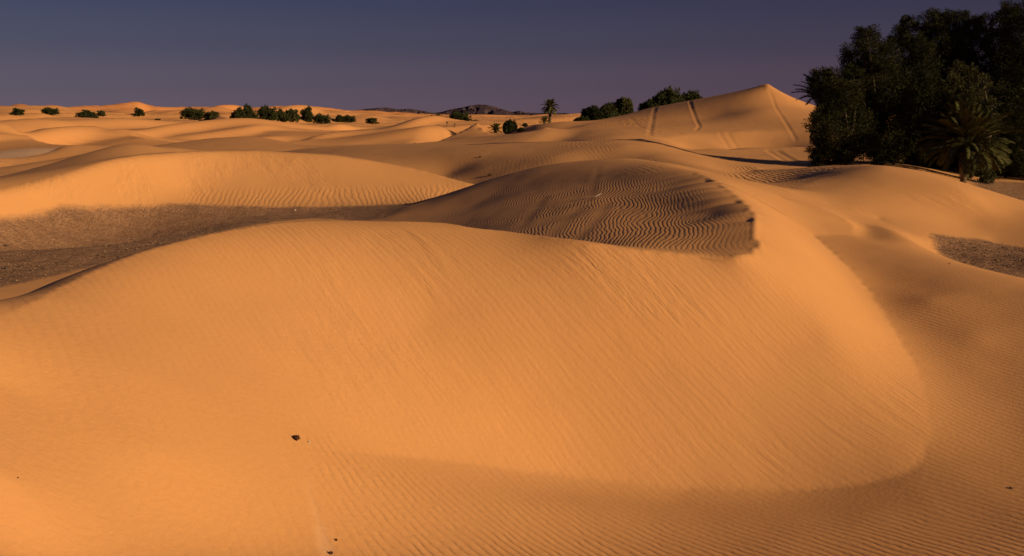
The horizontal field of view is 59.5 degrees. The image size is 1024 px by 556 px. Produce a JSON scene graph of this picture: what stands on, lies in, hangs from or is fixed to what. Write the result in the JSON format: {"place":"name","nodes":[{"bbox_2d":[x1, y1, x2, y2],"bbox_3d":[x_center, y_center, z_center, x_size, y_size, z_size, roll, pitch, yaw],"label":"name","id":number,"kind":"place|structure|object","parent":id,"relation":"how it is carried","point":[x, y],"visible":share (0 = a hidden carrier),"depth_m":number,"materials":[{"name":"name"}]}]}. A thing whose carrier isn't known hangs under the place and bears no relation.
{"place":"outdoors","nodes":[
{"label":"outdoors","id":0,"kind":"place"},
{"bbox_2d":[360,104,567,114],"bbox_3d":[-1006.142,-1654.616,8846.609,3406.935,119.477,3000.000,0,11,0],"label":"hills","id":1,"kind":"structure","parent":0,"point":[481,109],"depth_m":8539.40,"materials":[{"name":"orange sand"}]},
{"bbox_2d":[0,84,1023,555],"bbox_3d":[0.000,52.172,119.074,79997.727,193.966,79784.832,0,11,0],"label":"ground","id":2,"kind":"structure","parent":0,"point":[732,324],"depth_m":15.48,"materials":[{"name":"orange sand"}]},
{"bbox_2d":[8,107,25,114],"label":"desert bush","id":3,"kind":"object","parent":2,"relation":"on","point":[16,111],"visible":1,"depth_m":439.15,"materials":[{"name":"green plant"}]},
{"bbox_2d":[40,107,59,114],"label":"desert bush","id":4,"kind":"object","parent":2,"relation":"on","point":[48,110],"visible":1,"depth_m":458.71,"materials":[{"name":"green plant"}]},
{"bbox_2d":[74,109,98,117],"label":"desert bush","id":5,"kind":"object","parent":2,"relation":"on","point":[86,114],"visible":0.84,"depth_m":432.51,"materials":[{"name":"green plant"}]},
{"bbox_2d":[96,110,106,116],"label":"desert bush","id":6,"kind":"object","parent":2,"relation":"on","point":[101,113],"visible":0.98,"depth_m":505.37,"materials":[{"name":"green plant"}]},
{"bbox_2d":[133,107,144,115],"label":"desert bush","id":7,"kind":"object","parent":2,"relation":"on","point":[138,111],"visible":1,"depth_m":563.68,"materials":[{"name":"green plant"}]},
{"bbox_2d":[179,106,205,118],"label":"desert bush","id":8,"kind":"object","parent":2,"relation":"on","point":[189,113],"visible":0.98,"depth_m":473.74,"materials":[{"name":"green plant"}]},
{"bbox_2d":[203,110,219,120],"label":"desert bush","id":9,"kind":"object","parent":2,"relation":"on","point":[211,115],"visible":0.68,"depth_m":320.11,"materials":[{"name":"green plant"}]},
{"bbox_2d":[229,107,248,117],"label":"desert bush","id":10,"kind":"object","parent":2,"relation":"on","point":[239,113],"visible":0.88,"depth_m":329.90,"materials":[{"name":"green plant"}]},
{"bbox_2d":[243,103,258,118],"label":"desert bush","id":11,"kind":"object","parent":2,"relation":"on","point":[249,110],"visible":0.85,"depth_m":332.42,"materials":[{"name":"green plant"}]},
{"bbox_2d":[257,104,277,120],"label":"desert bush","id":12,"kind":"object","parent":2,"relation":"on","point":[266,112],"visible":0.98,"depth_m":337.69,"materials":[{"name":"green plant"}]},
{"bbox_2d":[277,108,289,121],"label":"desert bush","id":13,"kind":"object","parent":2,"relation":"on","point":[283,116],"visible":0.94,"depth_m":343.16,"materials":[{"name":"green plant"}]},
{"bbox_2d":[285,108,299,122],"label":"desert bush","id":14,"kind":"object","parent":2,"relation":"on","point":[293,115],"visible":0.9,"depth_m":347.95,"materials":[{"name":"green plant"}]},
{"bbox_2d":[293,435,300,440],"bbox_3d":[-2.453,1.820,10.194,0.094,0.061,0.078,0,11,0],"label":"dead root tangle","id":15,"kind":"object","parent":2,"relation":"on","point":[296,437],"visible":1,"depth_m":10.19,"materials":[{"name":"brown wood"}]},
{"bbox_2d":[300,105,314,121],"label":"desert bush","id":16,"kind":"object","parent":2,"relation":"on","point":[306,114],"visible":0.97,"depth_m":358.58,"materials":[{"name":"green plant"}]},
{"bbox_2d":[312,113,330,123],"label":"desert bush","id":17,"kind":"object","parent":2,"relation":"on","point":[320,118],"visible":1,"depth_m":309.42,"materials":[{"name":"green plant"}]},
{"bbox_2d":[334,114,345,121],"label":"desert bush","id":18,"kind":"object","parent":2,"relation":"on","point":[339,118],"visible":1,"depth_m":374.77,"materials":[{"name":"green plant"}]},
{"bbox_2d":[344,115,355,121],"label":"desert bush","id":19,"kind":"object","parent":2,"relation":"on","point":[348,118],"visible":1,"depth_m":376.64,"materials":[{"name":"green plant"}]},
{"bbox_2d":[365,118,379,123],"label":"desert bush","id":20,"kind":"object","parent":2,"relation":"on","point":[371,120],"visible":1,"depth_m":294.38,"materials":[{"name":"green plant"}]},
{"bbox_2d":[449,110,471,120],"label":"desert bush","id":21,"kind":"object","parent":2,"relation":"on","point":[459,116],"visible":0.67,"depth_m":293.75,"materials":[{"name":"green plant"}]},
{"bbox_2d":[488,122,500,132],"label":"date palm","id":22,"kind":"object","parent":2,"relation":"on","point":[495,127],"visible":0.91,"depth_m":157.34,"materials":[{"name":"green plant"}]},
{"bbox_2d":[501,118,517,133],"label":"desert bush","id":23,"kind":"object","parent":2,"relation":"on","point":[509,126],"visible":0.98,"depth_m":124.37,"materials":[{"name":"green plant"}]},
{"bbox_2d":[515,127,524,131],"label":"desert bush","id":24,"kind":"object","parent":2,"relation":"on","point":[520,129],"visible":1,"depth_m":120.94,"materials":[{"name":"green plant"}]},
{"bbox_2d":[539,116,547,123],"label":"date palm","id":25,"kind":"object","parent":2,"relation":"on","point":[544,120],"visible":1,"depth_m":122.89,"materials":[{"name":"green plant"}]},
{"bbox_2d":[541,98,558,122],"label":"date palm","id":26,"kind":"object","parent":2,"relation":"on","point":[550,109],"visible":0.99,"depth_m":122.59,"materials":[{"name":"green plant"}]},
{"bbox_2d":[573,116,589,120],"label":"desert bush","id":27,"kind":"object","parent":2,"relation":"on","point":[583,118],"visible":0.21,"depth_m":133.43,"materials":[{"name":"green plant"}]},
{"bbox_2d":[580,105,604,120],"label":"desert bush","id":28,"kind":"object","parent":2,"relation":"on","point":[592,112],"visible":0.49,"depth_m":136.85,"materials":[{"name":"green plant"}]},
{"bbox_2d":[598,102,616,118],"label":"desert bush","id":29,"kind":"object","parent":2,"relation":"on","point":[607,110],"visible":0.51,"depth_m":138.65,"materials":[{"name":"green plant"}]},
{"bbox_2d":[610,96,633,116],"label":"desert bush","id":30,"kind":"object","parent":2,"relation":"on","point":[622,106],"visible":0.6,"depth_m":141.44,"materials":[{"name":"green plant"}]},
{"bbox_2d":[637,98,654,110],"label":"desert bush","id":31,"kind":"object","parent":2,"relation":"on","point":[648,103],"visible":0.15,"depth_m":151.59,"materials":[{"name":"green plant"}]},
{"bbox_2d":[651,85,684,106],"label":"desert bush","id":32,"kind":"object","parent":2,"relation":"on","point":[669,95],"visible":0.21,"depth_m":154.51,"materials":[{"name":"green plant"}]},
{"bbox_2d":[681,90,702,100],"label":"desert bush","id":33,"kind":"object","parent":2,"relation":"on","point":[690,95],"visible":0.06,"depth_m":157.02,"materials":[{"name":"green plant"}]},
{"bbox_2d":[791,68,838,160],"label":"date palm","id":34,"kind":"object","parent":2,"relation":"on","point":[803,91],"visible":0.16,"depth_m":68.78,"materials":[{"name":"green plant"}]},
{"bbox_2d":[801,66,883,166],"bbox_3d":[21.655,-10.385,58.646,5.281,7.190,6.418,4,11,22],"label":"tamarisk tree","id":35,"kind":"object","parent":2,"relation":"on","point":[836,106],"visible":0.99,"depth_m":57.92,"materials":[{"name":"green plant"}]},
{"bbox_2d":[836,24,924,165],"bbox_3d":[24.884,-12.168,61.081,6.320,9.738,6.812,2,11,13],"label":"tamarisk tree","id":36,"kind":"object","parent":2,"relation":"on","point":[872,71],"visible":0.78,"depth_m":59.88,"materials":[{"name":"green plant"}]},
{"bbox_2d":[883,14,955,166],"bbox_3d":[29.312,-13.230,64.496,5.520,11.712,8.253,8,13,38],"label":"tamarisk tree","id":37,"kind":"object","parent":2,"relation":"on","point":[926,92],"visible":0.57,"depth_m":63.05,"materials":[{"name":"green plant"}]},
{"bbox_2d":[913,7,986,170],"bbox_3d":[32.545,-13.814,66.726,6.331,12.727,8.233,4,11,22],"label":"tamarisk tree","id":38,"kind":"object","parent":2,"relation":"on","point":[938,30],"visible":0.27,"depth_m":64.54,"materials":[{"name":"green plant"}]},
{"bbox_2d":[913,100,1022,182],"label":"date palm","id":39,"kind":"object","parent":2,"relation":"on","point":[968,128],"visible":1,"depth_m":54.54,"materials":[{"name":"green plant"}]},
{"bbox_2d":[937,59,1012,183],"bbox_3d":[30.516,-10.084,59.135,5.596,8.586,3.597,0,11,0],"label":"tamarisk tree","id":40,"kind":"object","parent":2,"relation":"on","point":[969,96],"visible":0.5,"depth_m":58.49,"materials":[{"name":"green plant"}]},
{"bbox_2d":[970,0,1023,177],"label":"tamarisk tree","id":41,"kind":"object","parent":2,"relation":"on","point":[1007,77],"visible":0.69,"depth_m":62.33,"materials":[{"name":"green plant"}]},
{"bbox_2d":[0,185,1023,282],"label":"gravel","id":42,"kind":"structure","parent":0,"point":[16,280],"depth_m":32.03,"materials":[{"name":"stone"}]},
{"bbox_2d":[0,0,1023,113],"label":"sky","id":43,"kind":"structure","parent":0,"point":[433,56],"materials":[{"name":"blue"}]}
]}

